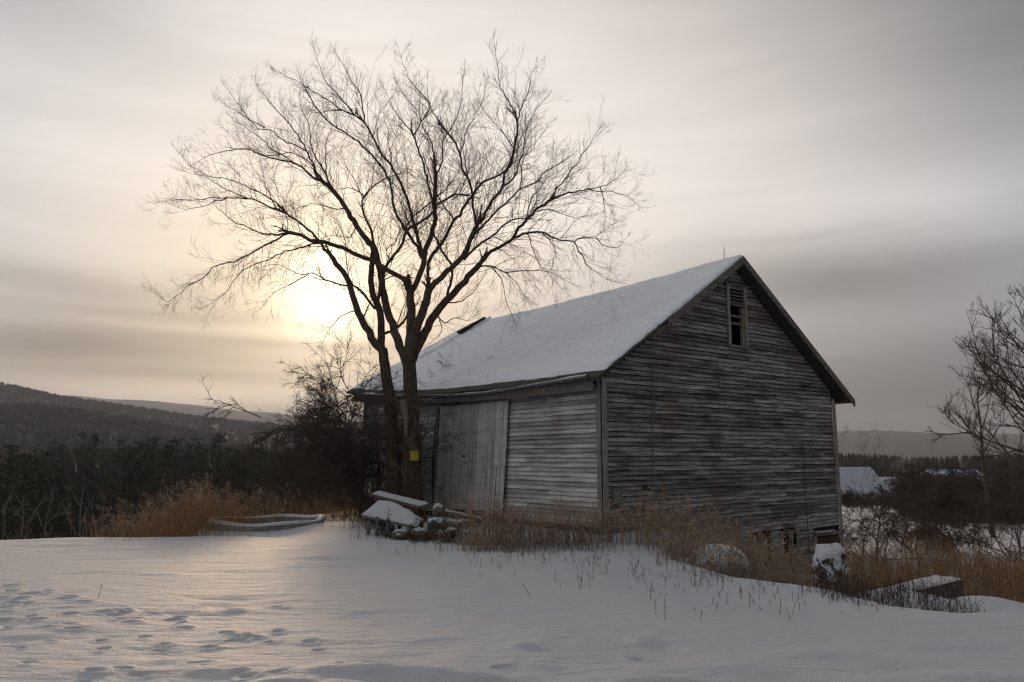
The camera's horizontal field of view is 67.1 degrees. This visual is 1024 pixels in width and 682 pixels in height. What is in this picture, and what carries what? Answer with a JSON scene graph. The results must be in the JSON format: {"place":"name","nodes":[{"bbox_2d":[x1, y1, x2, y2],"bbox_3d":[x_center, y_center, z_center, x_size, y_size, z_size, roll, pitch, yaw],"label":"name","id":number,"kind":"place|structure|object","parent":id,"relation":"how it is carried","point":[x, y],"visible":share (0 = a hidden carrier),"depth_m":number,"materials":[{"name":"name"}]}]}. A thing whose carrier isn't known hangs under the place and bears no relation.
{"place":"outdoors","nodes":[
{"label":"outdoors","id":0,"kind":"place"},
{"bbox_2d":[0,412,207,453],"bbox_3d":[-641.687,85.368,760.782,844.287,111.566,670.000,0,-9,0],"label":"hill","id":1,"kind":"structure","parent":0,"point":[29,435],"depth_m":709.42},
{"bbox_2d":[0,401,269,456],"bbox_3d":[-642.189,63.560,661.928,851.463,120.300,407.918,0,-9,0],"label":"hill woods","id":2,"kind":"object","parent":1,"relation":"on","point":[14,415],"visible":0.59,"depth_m":743.34,"materials":[{"name":"plant"}]},
{"bbox_2d":[0,389,357,450],"bbox_3d":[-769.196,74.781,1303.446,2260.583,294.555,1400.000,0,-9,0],"label":"hill","id":3,"kind":"structure","parent":0,"point":[216,426],"depth_m":1345.36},
{"bbox_2d":[0,382,361,452],"bbox_3d":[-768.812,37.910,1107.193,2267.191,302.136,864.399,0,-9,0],"label":"hill woods","id":4,"kind":"object","parent":3,"relation":"on","point":[186,419],"visible":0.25,"depth_m":1357.50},
{"bbox_2d":[61,395,362,428],"bbox_3d":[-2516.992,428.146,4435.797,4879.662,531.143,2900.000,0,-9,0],"label":"hill","id":5,"kind":"structure","parent":0,"point":[194,410],"depth_m":4530.92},
{"bbox_2d":[0,501,1023,681],"bbox_3d":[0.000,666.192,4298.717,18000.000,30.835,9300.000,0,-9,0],"label":"ground","id":6,"kind":"structure","parent":0,"point":[324,601],"depth_m":7.76,"materials":[{"name":"snow"}]},
{"bbox_2d":[0,442,29,527],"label":"pine tree","id":7,"kind":"object","parent":6,"relation":"on","point":[10,447],"visible":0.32,"depth_m":144.32,"materials":[{"name":"green plant"}]},
{"bbox_2d":[1,472,30,538],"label":"pine tree","id":8,"kind":"object","parent":6,"relation":"on","point":[11,524],"visible":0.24,"depth_m":115.10,"materials":[{"name":"green plant"}]},
{"bbox_2d":[0,454,39,539],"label":"pine tree","id":9,"kind":"object","parent":6,"relation":"on","point":[4,495],"visible":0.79,"depth_m":97.69,"materials":[{"name":"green plant"}]},
{"bbox_2d":[0,451,53,539],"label":"pine tree","id":10,"kind":"object","parent":6,"relation":"on","point":[27,482],"visible":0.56,"depth_m":106.34,"materials":[{"name":"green plant"}]},
{"bbox_2d":[1,474,53,536],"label":"pine tree","id":11,"kind":"object","parent":6,"relation":"on","point":[31,507],"visible":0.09,"depth_m":119.61,"materials":[{"name":"green plant"}]},
{"bbox_2d":[2,479,63,539],"bbox_3d":[-37.392,16.055,58.605,3.609,11.813,5.872,0,-9,2],"label":"bare tree","id":12,"kind":"object","parent":6,"relation":"on","point":[24,526],"visible":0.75,"depth_m":58.85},
{"bbox_2d":[7,451,66,531],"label":"pine tree","id":13,"kind":"object","parent":6,"relation":"on","point":[38,462],"visible":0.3,"depth_m":131.08,"materials":[{"name":"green plant"}]},
{"bbox_2d":[10,470,65,538],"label":"pine tree","id":14,"kind":"object","parent":6,"relation":"on","point":[40,478],"visible":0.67,"depth_m":92.42,"materials":[{"name":"green plant"}]},
{"bbox_2d":[24,487,65,537],"bbox_3d":[-37.360,16.945,61.720,3.288,10.760,5.349,3,-9,-19],"label":"bare tree","id":15,"kind":"object","parent":6,"relation":"on","point":[46,523],"visible":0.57,"depth_m":62.21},
{"bbox_2d":[26,465,81,537],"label":"pine tree","id":16,"kind":"object","parent":6,"relation":"on","point":[55,478],"visible":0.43,"depth_m":108.98,"materials":[{"name":"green plant"}]},
{"bbox_2d":[25,475,93,537],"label":"pine tree","id":17,"kind":"object","parent":6,"relation":"on","point":[64,521],"visible":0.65,"depth_m":93.62,"materials":[{"name":"green plant"}]},
{"bbox_2d":[39,443,79,532],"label":"pine tree","id":18,"kind":"object","parent":6,"relation":"on","point":[61,452],"visible":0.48,"depth_m":166.32,"materials":[{"name":"green plant"}]},
{"bbox_2d":[50,490,92,536],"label":"pine tree","id":19,"kind":"object","parent":6,"relation":"on","point":[72,516],"visible":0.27,"depth_m":105.94,"materials":[{"name":"green plant"}]},
{"bbox_2d":[61,474,107,536],"bbox_3d":[-30.461,14.424,54.923,3.343,9.881,4.248,7,-11,-37],"label":"bare tree","id":20,"kind":"object","parent":6,"relation":"on","point":[80,522],"visible":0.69,"depth_m":54.93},
{"bbox_2d":[69,446,99,514],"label":"pine tree","id":21,"kind":"object","parent":6,"relation":"on","point":[88,476],"visible":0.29,"depth_m":184.68,"materials":[{"name":"green plant"}]},
{"bbox_2d":[64,468,107,536],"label":"pine tree","id":22,"kind":"object","parent":6,"relation":"on","point":[86,491],"visible":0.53,"depth_m":98.12,"materials":[{"name":"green plant"}]},
{"bbox_2d":[73,431,111,530],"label":"pine tree","id":23,"kind":"object","parent":6,"relation":"on","point":[101,467],"visible":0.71,"depth_m":176.12,"materials":[{"name":"green plant"}]},
{"bbox_2d":[86,474,117,535],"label":"pine tree","id":24,"kind":"object","parent":6,"relation":"on","point":[99,485],"visible":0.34,"depth_m":115.18,"materials":[{"name":"green plant"}]},
{"bbox_2d":[81,474,131,536],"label":"pine tree","id":25,"kind":"object","parent":6,"relation":"on","point":[106,504],"visible":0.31,"depth_m":102.71,"materials":[{"name":"green plant"}]},
{"bbox_2d":[92,445,139,533],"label":"pine tree","id":26,"kind":"object","parent":6,"relation":"on","point":[127,460],"visible":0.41,"depth_m":119.39,"materials":[{"name":"green plant"}]},
{"bbox_2d":[87,456,148,536],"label":"bare tree","id":27,"kind":"object","parent":6,"relation":"on","point":[118,490],"visible":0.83,"depth_m":83.17,"materials":[{"name":"brown plant"}]},
{"bbox_2d":[116,439,156,527],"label":"pine tree","id":28,"kind":"object","parent":6,"relation":"on","point":[136,466],"visible":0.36,"depth_m":121.88,"materials":[{"name":"green plant"}]},
{"bbox_2d":[120,455,153,535],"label":"pine tree","id":29,"kind":"object","parent":6,"relation":"on","point":[142,458],"visible":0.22,"depth_m":118.73,"materials":[{"name":"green plant"}]},
{"bbox_2d":[122,463,161,536],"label":"pine tree","id":30,"kind":"object","parent":6,"relation":"on","point":[148,471],"visible":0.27,"depth_m":116.15,"materials":[{"name":"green plant"}]},
{"bbox_2d":[120,469,182,536],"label":"bare tree","id":31,"kind":"object","parent":6,"relation":"on","point":[147,477],"visible":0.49,"depth_m":92.00,"materials":[{"name":"brown plant"}]},
{"bbox_2d":[136,473,178,534],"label":"pine tree","id":32,"kind":"object","parent":6,"relation":"on","point":[155,492],"visible":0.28,"depth_m":91.40,"materials":[{"name":"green plant"}]},
{"bbox_2d":[125,468,192,536],"bbox_3d":[-29.725,15.728,64.616,5.296,9.983,5.568,-1,-9,7],"label":"bare tree","id":33,"kind":"object","parent":6,"relation":"on","point":[141,496],"visible":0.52,"depth_m":64.65,"materials":[{"name":"brown plant"}]},
{"bbox_2d":[127,451,202,536],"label":"bare tree","id":34,"kind":"object","parent":6,"relation":"on","point":[179,479],"visible":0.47,"depth_m":102.13,"materials":[{"name":"brown plant"}]},
{"bbox_2d":[149,440,182,521],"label":"pine tree","id":35,"kind":"object","parent":6,"relation":"on","point":[168,447],"visible":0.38,"depth_m":119.65,"materials":[{"name":"green plant"}]},
{"bbox_2d":[144,452,198,521],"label":"bare tree","id":36,"kind":"object","parent":6,"relation":"on","point":[174,466],"visible":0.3,"depth_m":106.71,"materials":[{"name":"brown plant"}]},
{"bbox_2d":[153,436,195,494],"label":"pine tree","id":37,"kind":"object","parent":6,"relation":"on","point":[176,443],"visible":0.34,"depth_m":172.72,"materials":[{"name":"green plant"}]},
{"bbox_2d":[0,443,352,536],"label":"woods","id":38,"kind":"object","parent":6,"relation":"on","point":[72,470],"visible":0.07,"depth_m":200.72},
{"bbox_2d":[171,456,208,518],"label":"pine tree","id":39,"kind":"object","parent":6,"relation":"on","point":[192,469],"visible":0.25,"depth_m":109.37,"materials":[{"name":"green plant"}]},
{"bbox_2d":[180,436,207,476],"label":"pine tree","id":40,"kind":"object","parent":6,"relation":"on","point":[198,445],"visible":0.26,"depth_m":196.28,"materials":[{"name":"green plant"}]},
{"bbox_2d":[67,473,334,540],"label":"dry weeds","id":41,"kind":"object","parent":6,"relation":"on","point":[206,509],"visible":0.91,"depth_m":16.52,"materials":[{"name":"orange plant"}]},
{"bbox_2d":[200,432,231,495],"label":"pine tree","id":42,"kind":"object","parent":6,"relation":"on","point":[218,460],"visible":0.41,"depth_m":149.87,"materials":[{"name":"green plant"}]},
{"bbox_2d":[157,446,277,536],"bbox_3d":[-9.290,5.315,24.347,3.869,4.102,5.178,2,-9,-12],"label":"shrub","id":43,"kind":"object","parent":6,"relation":"on","point":[192,464],"visible":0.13,"depth_m":23.68,"materials":[{"name":"brown plant"}]},
{"bbox_2d":[194,471,276,516],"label":"shrub","id":44,"kind":"object","parent":6,"relation":"on","point":[235,495],"visible":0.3,"depth_m":21.97,"materials":[{"name":"brown plant"}]},
{"bbox_2d":[220,456,250,515],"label":"bare tree","id":45,"kind":"object","parent":6,"relation":"on","point":[234,475],"visible":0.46,"depth_m":91.69,"materials":[{"name":"brown plant"}]},
{"bbox_2d":[225,456,257,514],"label":"pine tree","id":46,"kind":"object","parent":6,"relation":"on","point":[243,471],"visible":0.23,"depth_m":92.12,"materials":[{"name":"green plant"}]},
{"bbox_2d":[210,456,275,511],"bbox_3d":[-19.723,12.477,56.562,4.475,8.031,5.118,1,-9,-5],"label":"bare tree","id":47,"kind":"object","parent":6,"relation":"on","point":[256,462],"visible":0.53,"depth_m":56.94,"materials":[{"name":"brown plant"}]},
{"bbox_2d":[238,435,277,503],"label":"pine tree","id":48,"kind":"object","parent":6,"relation":"on","point":[262,457],"visible":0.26,"depth_m":172.62,"materials":[{"name":"green plant"}]},
{"bbox_2d":[208,514,324,531],"bbox_3d":[-5.658,4.600,17.712,2.610,1.147,2.662,0,-9,0],"label":"concrete ring","id":49,"kind":"object","parent":6,"relation":"on","point":[289,522],"visible":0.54,"depth_m":16.83,"materials":[{"name":"grey concrete"}]},
{"bbox_2d":[245,454,292,515],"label":"bare tree","id":50,"kind":"object","parent":6,"relation":"on","point":[264,478],"visible":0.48,"depth_m":88.99,"materials":[{"name":"brown plant"}]},
{"bbox_2d":[210,460,347,517],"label":"shrub","id":51,"kind":"object","parent":6,"relation":"on","point":[286,489],"visible":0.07,"depth_m":33.67,"materials":[{"name":"brown plant"}]},
{"bbox_2d":[235,470,330,514],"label":"shrub","id":52,"kind":"object","parent":6,"relation":"on","point":[289,495],"visible":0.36,"depth_m":23.89,"materials":[{"name":"brown plant"}]},
{"bbox_2d":[234,479,336,515],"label":"shrub","id":53,"kind":"object","parent":6,"relation":"on","point":[285,496],"visible":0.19,"depth_m":29.74,"materials":[{"name":"brown plant"}]},
{"bbox_2d":[254,443,351,513],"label":"shrub","id":54,"kind":"object","parent":6,"relation":"on","point":[302,493],"visible":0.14,"depth_m":27.42,"materials":[{"name":"brown plant"}]},
{"bbox_2d":[259,437,354,512],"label":"shrub","id":55,"kind":"object","parent":6,"relation":"on","point":[272,468],"visible":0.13,"depth_m":36.15,"materials":[{"name":"brown plant"}]},
{"bbox_2d":[267,445,369,514],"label":"shrub","id":56,"kind":"object","parent":6,"relation":"on","point":[303,479],"visible":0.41,"depth_m":23.44,"materials":[{"name":"brown plant"}]},
{"bbox_2d":[258,396,425,512],"bbox_3d":[-4.532,3.117,21.550,4.377,3.629,3.461,0,-9,0],"label":"shrub","id":57,"kind":"object","parent":6,"relation":"on","point":[344,485],"visible":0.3,"depth_m":20.85,"materials":[{"name":"brown plant"}]},
{"bbox_2d":[196,314,493,516],"bbox_3d":[-4.118,2.096,21.675,7.586,5.703,8.158,0,-9,0],"label":"shrub","id":58,"kind":"object","parent":6,"relation":"on","point":[312,412],"visible":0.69,"depth_m":20.08,"materials":[{"name":"brown plant"}]},
{"bbox_2d":[254,377,436,516],"bbox_3d":[-5.271,2.963,22.141,6.167,4.145,5.924,-6,-10,34],"label":"shrub","id":59,"kind":"object","parent":6,"relation":"on","point":[337,439],"visible":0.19,"depth_m":21.81,"materials":[{"name":"brown plant"}]},
{"bbox_2d":[271,484,449,521],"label":"dry weeds","id":60,"kind":"object","parent":6,"relation":"on","point":[334,513],"visible":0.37,"depth_m":20.69,"materials":[{"name":"orange plant"}]},
{"bbox_2d":[360,461,381,518],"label":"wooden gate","id":61,"kind":"structure","parent":6,"relation":"on","point":[378,468],"depth_m":20.84,"materials":[{"name":"brown wood"}]},
{"bbox_2d":[307,448,448,521],"bbox_3d":[-3.347,3.821,19.604,3.742,2.298,2.740,0,-9,0],"label":"shrub","id":62,"kind":"object","parent":6,"relation":"on","point":[356,489],"visible":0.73,"depth_m":19.56,"materials":[{"name":"brown plant"}]},
{"bbox_2d":[301,375,467,503],"bbox_3d":[-3.263,2.857,21.130,4.634,4.038,2.226,-3,-9,17],"label":"shrub","id":63,"kind":"object","parent":6,"relation":"on","point":[421,443],"visible":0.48,"depth_m":20.73,"materials":[{"name":"brown plant"}]},
{"bbox_2d":[332,511,445,543],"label":"dry weeds","id":64,"kind":"object","parent":6,"relation":"on","point":[372,527],"visible":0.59,"depth_m":15.26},
{"bbox_2d":[361,500,422,536],"bbox_3d":[-2.487,3.714,16.019,1.601,0.728,0.883,-6,-10,33],"label":"plank table","id":65,"kind":"object","parent":6,"relation":"on","point":[402,516],"visible":0.86,"depth_m":16.03,"materials":[{"name":"white wood"}]},
{"bbox_2d":[136,32,653,520],"bbox_3d":[-3.401,-2.116,21.213,14.814,14.060,5.226,-3,-9,16],"label":"bare tree","id":66,"kind":"object","parent":6,"relation":"on","point":[416,334],"visible":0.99,"depth_m":20.99,"materials":[{"name":"brown plant"}]},
{"bbox_2d":[372,491,428,528],"bbox_3d":[-2.531,3.785,17.066,1.318,0.907,0.457,-3,-9,22],"label":"plank bench","id":67,"kind":"object","parent":6,"relation":"on","point":[411,504],"visible":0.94,"depth_m":16.98,"materials":[{"name":"grey wood"}]},
{"bbox_2d":[382,508,448,542],"bbox_3d":[-1.911,3.705,15.307,1.361,0.846,1.376,-6,-11,37],"label":"brush pile","id":68,"kind":"object","parent":6,"relation":"on","point":[434,527],"visible":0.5,"depth_m":15.14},
{"bbox_2d":[427,517,444,529],"bbox_3d":[-1.534,3.702,15.625,0.375,0.268,0.291,0,-9,0],"label":"stone","id":69,"kind":"object","parent":6,"relation":"on","point":[431,522],"visible":0.68,"depth_m":15.52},
{"bbox_2d":[422,516,468,543],"bbox_3d":[-1.262,3.810,15.049,0.920,0.718,1.176,-2,-9,10],"label":"brush pile","id":70,"kind":"object","parent":6,"relation":"on","point":[443,536],"visible":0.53,"depth_m":14.80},
{"bbox_2d":[443,509,481,523],"bbox_3d":[-1.029,3.687,16.232,0.876,0.344,0.154,5,-10,-28],"label":"log","id":71,"kind":"object","parent":6,"relation":"on","point":[447,512],"visible":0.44,"depth_m":16.09,"materials":[{"name":"brown wood"}]},
{"bbox_2d":[405,490,629,553],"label":"dry weeds","id":72,"kind":"object","parent":6,"relation":"on","point":[500,531],"visible":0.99,"depth_m":14.31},
{"bbox_2d":[464,536,614,561],"bbox_3d":[0.376,3.580,13.313,3.058,0.255,3.328,0,-9,0],"label":"stubble","id":73,"kind":"object","parent":6,"relation":"on","point":[581,544],"visible":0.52,"depth_m":13.34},
{"bbox_2d":[347,252,855,572],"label":"barn","id":74,"kind":"structure","parent":6,"relation":"on","point":[709,378],"depth_m":19.42,"materials":[{"name":"grey wood"}]},
{"bbox_2d":[434,401,508,513],"bbox_3d":[-1.126,3.073,20.331,0.099,2.833,3.376,6,-11,-36],"label":"door","id":75,"kind":"structure","parent":74,"relation":"in","point":[477,467],"depth_m":20.17,"materials":[{"name":"grey wood"}]},
{"bbox_2d":[724,282,750,349],"bbox_3d":[5.800,-0.630,19.870,0.940,1.660,0.180,6,-11,-36],"label":"window","id":76,"kind":"structure","parent":74,"relation":"in","point":[743,317],"depth_m":19.92,"materials":[{"name":"grey wood"}]},
{"bbox_2d":[760,523,802,563],"bbox_3d":[7.042,5.295,20.312,0.870,1.035,0.774,6,-11,-36],"label":"window","id":77,"kind":"structure","parent":74,"relation":"in","point":[786,525],"depth_m":20.12,"materials":[{"name":"grey wood"}]},
{"bbox_2d":[813,530,843,552],"bbox_3d":[8.669,5.938,21.009,1.320,1.530,0.120,6,-11,-36],"label":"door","id":78,"kind":"structure","parent":74,"relation":"in","point":[820,537],"depth_m":21.04,"materials":[{"name":"red wood"}]},
{"bbox_2d":[470,533,843,619],"bbox_3d":[1.071,3.228,11.191,3.365,0.352,8.022,5,-10,-30],"label":"stubble","id":79,"kind":"object","parent":6,"relation":"on","point":[763,588],"visible":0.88,"depth_m":10.12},
{"bbox_2d":[695,544,750,578],"bbox_3d":[3.398,3.639,12.451,0.892,0.714,0.884,14,-8,2],"label":"boulder","id":80,"kind":"object","parent":6,"relation":"on","point":[726,566],"visible":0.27,"depth_m":12.20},
{"bbox_2d":[597,481,865,589],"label":"dry weeds","id":81,"kind":"object","parent":6,"relation":"on","point":[675,549],"visible":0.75,"depth_m":13.51,"materials":[{"name":"plant"}]},
{"bbox_2d":[673,532,839,591],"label":"dry weeds","id":82,"kind":"object","parent":6,"relation":"on","point":[743,548],"visible":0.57,"depth_m":11.76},
{"bbox_2d":[757,543,877,592],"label":"dry weeds","id":83,"kind":"object","parent":6,"relation":"on","point":[805,570],"visible":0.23,"depth_m":10.66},
{"bbox_2d":[812,543,848,584],"bbox_3d":[4.348,3.064,10.555,0.534,0.561,0.414,-14,6,-25],"label":"boulder","id":84,"kind":"object","parent":6,"relation":"on","point":[828,559],"visible":0.87,"depth_m":10.41,"materials":[{"name":"stone"}]},
{"bbox_2d":[836,467,890,505],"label":"farm building","id":85,"kind":"structure","parent":6,"relation":"on","point":[851,476],"depth_m":94.70,"materials":[{"name":"metal"}]},
{"bbox_2d":[834,426,901,552],"bbox_3d":[10.569,4.923,25.857,4.981,4.450,3.798,-8,-12,44],"label":"sapling","id":86,"kind":"object","parent":6,"relation":"on","point":[867,485],"visible":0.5,"depth_m":25.17,"materials":[{"name":"brown plant"}]},
{"bbox_2d":[843,487,949,555],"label":"shrub","id":87,"kind":"object","parent":6,"relation":"on","point":[919,529],"visible":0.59,"depth_m":27.57,"materials":[{"name":"brown plant"}]},
{"bbox_2d":[811,569,987,612],"bbox_3d":[4.534,2.991,9.084,1.993,0.594,2.016,0,-9,0],"label":"stubble","id":88,"kind":"object","parent":6,"relation":"on","point":[849,592],"visible":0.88,"depth_m":9.12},
{"bbox_2d":[861,463,938,516],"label":"shrub","id":89,"kind":"object","parent":6,"relation":"on","point":[896,473],"visible":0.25,"depth_m":61.90,"materials":[{"name":"brown plant"}]},
{"bbox_2d":[786,524,1023,602],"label":"dry weeds","id":90,"kind":"object","parent":6,"relation":"on","point":[920,573],"visible":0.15,"depth_m":10.32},
{"bbox_2d":[838,475,976,569],"bbox_3d":[10.729,6.105,23.573,7.596,3.932,4.274,1,-9,-9],"label":"shrub","id":91,"kind":"object","parent":6,"relation":"on","point":[889,532],"visible":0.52,"depth_m":23.61,"materials":[{"name":"brown plant"}]},
{"bbox_2d":[859,575,963,598],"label":"concrete beam","id":92,"kind":"structure","parent":6,"relation":"on","point":[944,584],"depth_m":10.52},
{"bbox_2d":[869,470,970,520],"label":"shrub","id":93,"kind":"object","parent":6,"relation":"on","point":[903,486],"visible":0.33,"depth_m":57.60,"materials":[{"name":"brown plant"}]},
{"bbox_2d":[835,452,1023,481],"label":"woods","id":94,"kind":"object","parent":6,"relation":"on","point":[852,460],"visible":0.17,"depth_m":336.64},
{"bbox_2d":[837,532,1023,601],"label":"dry weeds","id":95,"kind":"object","parent":6,"relation":"on","point":[982,579],"visible":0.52,"depth_m":16.84,"materials":[{"name":"orange plant"}]},
{"bbox_2d":[903,463,993,515],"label":"shrub","id":96,"kind":"object","parent":6,"relation":"on","point":[928,475],"visible":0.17,"depth_m":58.98,"materials":[{"name":"brown plant"}]},
{"bbox_2d":[890,479,1008,554],"bbox_3d":[16.194,6.705,29.191,3.763,3.070,5.569,0,-9,0],"label":"shrub","id":97,"kind":"object","parent":6,"relation":"on","point":[947,511],"visible":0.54,"depth_m":28.68,"materials":[{"name":"brown plant"}]},
{"bbox_2d":[910,476,1002,522],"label":"shrub","id":98,"kind":"object","parent":6,"relation":"on","point":[940,504],"visible":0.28,"depth_m":54.71,"materials":[{"name":"brown plant"}]},
{"bbox_2d":[930,461,982,483],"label":"shrub","id":99,"kind":"object","parent":6,"relation":"on","point":[971,469],"visible":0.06,"depth_m":64.46,"materials":[{"name":"brown plant"}]},
{"bbox_2d":[922,461,991,480],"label":"house","id":100,"kind":"structure","parent":6,"relation":"on","point":[960,464],"depth_m":86.48,"materials":[{"name":"metal"}]},
{"bbox_2d":[913,454,1023,561],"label":"shrub","id":101,"kind":"object","parent":6,"relation":"on","point":[1014,517],"visible":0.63,"depth_m":28.15,"materials":[{"name":"brown plant"}]},
{"bbox_2d":[920,341,1023,511],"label":"bare tree","id":102,"kind":"object","parent":6,"relation":"on","point":[998,448],"visible":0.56,"depth_m":46.34,"materials":[{"name":"brown plant"}]},
{"bbox_2d":[923,284,1023,462],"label":"bare tree","id":103,"kind":"object","parent":6,"relation":"on","point":[984,367],"visible":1,"depth_m":35.37,"materials":[{"name":"brown plant"}]},
{"bbox_2d":[928,458,1023,567],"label":"shrub","id":104,"kind":"object","parent":6,"relation":"on","point":[987,537],"visible":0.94,"depth_m":23.37,"materials":[{"name":"brown plant"}]},
{"bbox_2d":[932,473,1023,563],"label":"shrub","id":105,"kind":"object","parent":6,"relation":"on","point":[980,523],"visible":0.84,"depth_m":25.21,"materials":[{"name":"brown plant"}]},
{"bbox_2d":[938,337,1023,537],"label":"bare tree","id":106,"kind":"object","parent":6,"relation":"on","point":[967,424],"visible":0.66,"depth_m":43.66,"materials":[{"name":"brown plant"}]},
{"bbox_2d":[948,474,1023,524],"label":"shrub","id":107,"kind":"object","parent":6,"relation":"on","point":[998,499],"visible":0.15,"depth_m":53.63,"materials":[{"name":"brown plant"}]},
{"bbox_2d":[0,0,1023,433],"label":"sky","id":108,"kind":"structure","parent":0,"point":[864,158],"materials":[{"name":"grey"}]},
{"bbox_2d":[833,430,1023,460],"bbox_3d":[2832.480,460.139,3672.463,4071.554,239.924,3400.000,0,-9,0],"label":"hill","id":109,"kind":"structure","parent":0,"point":[905,444],"depth_m":2929.03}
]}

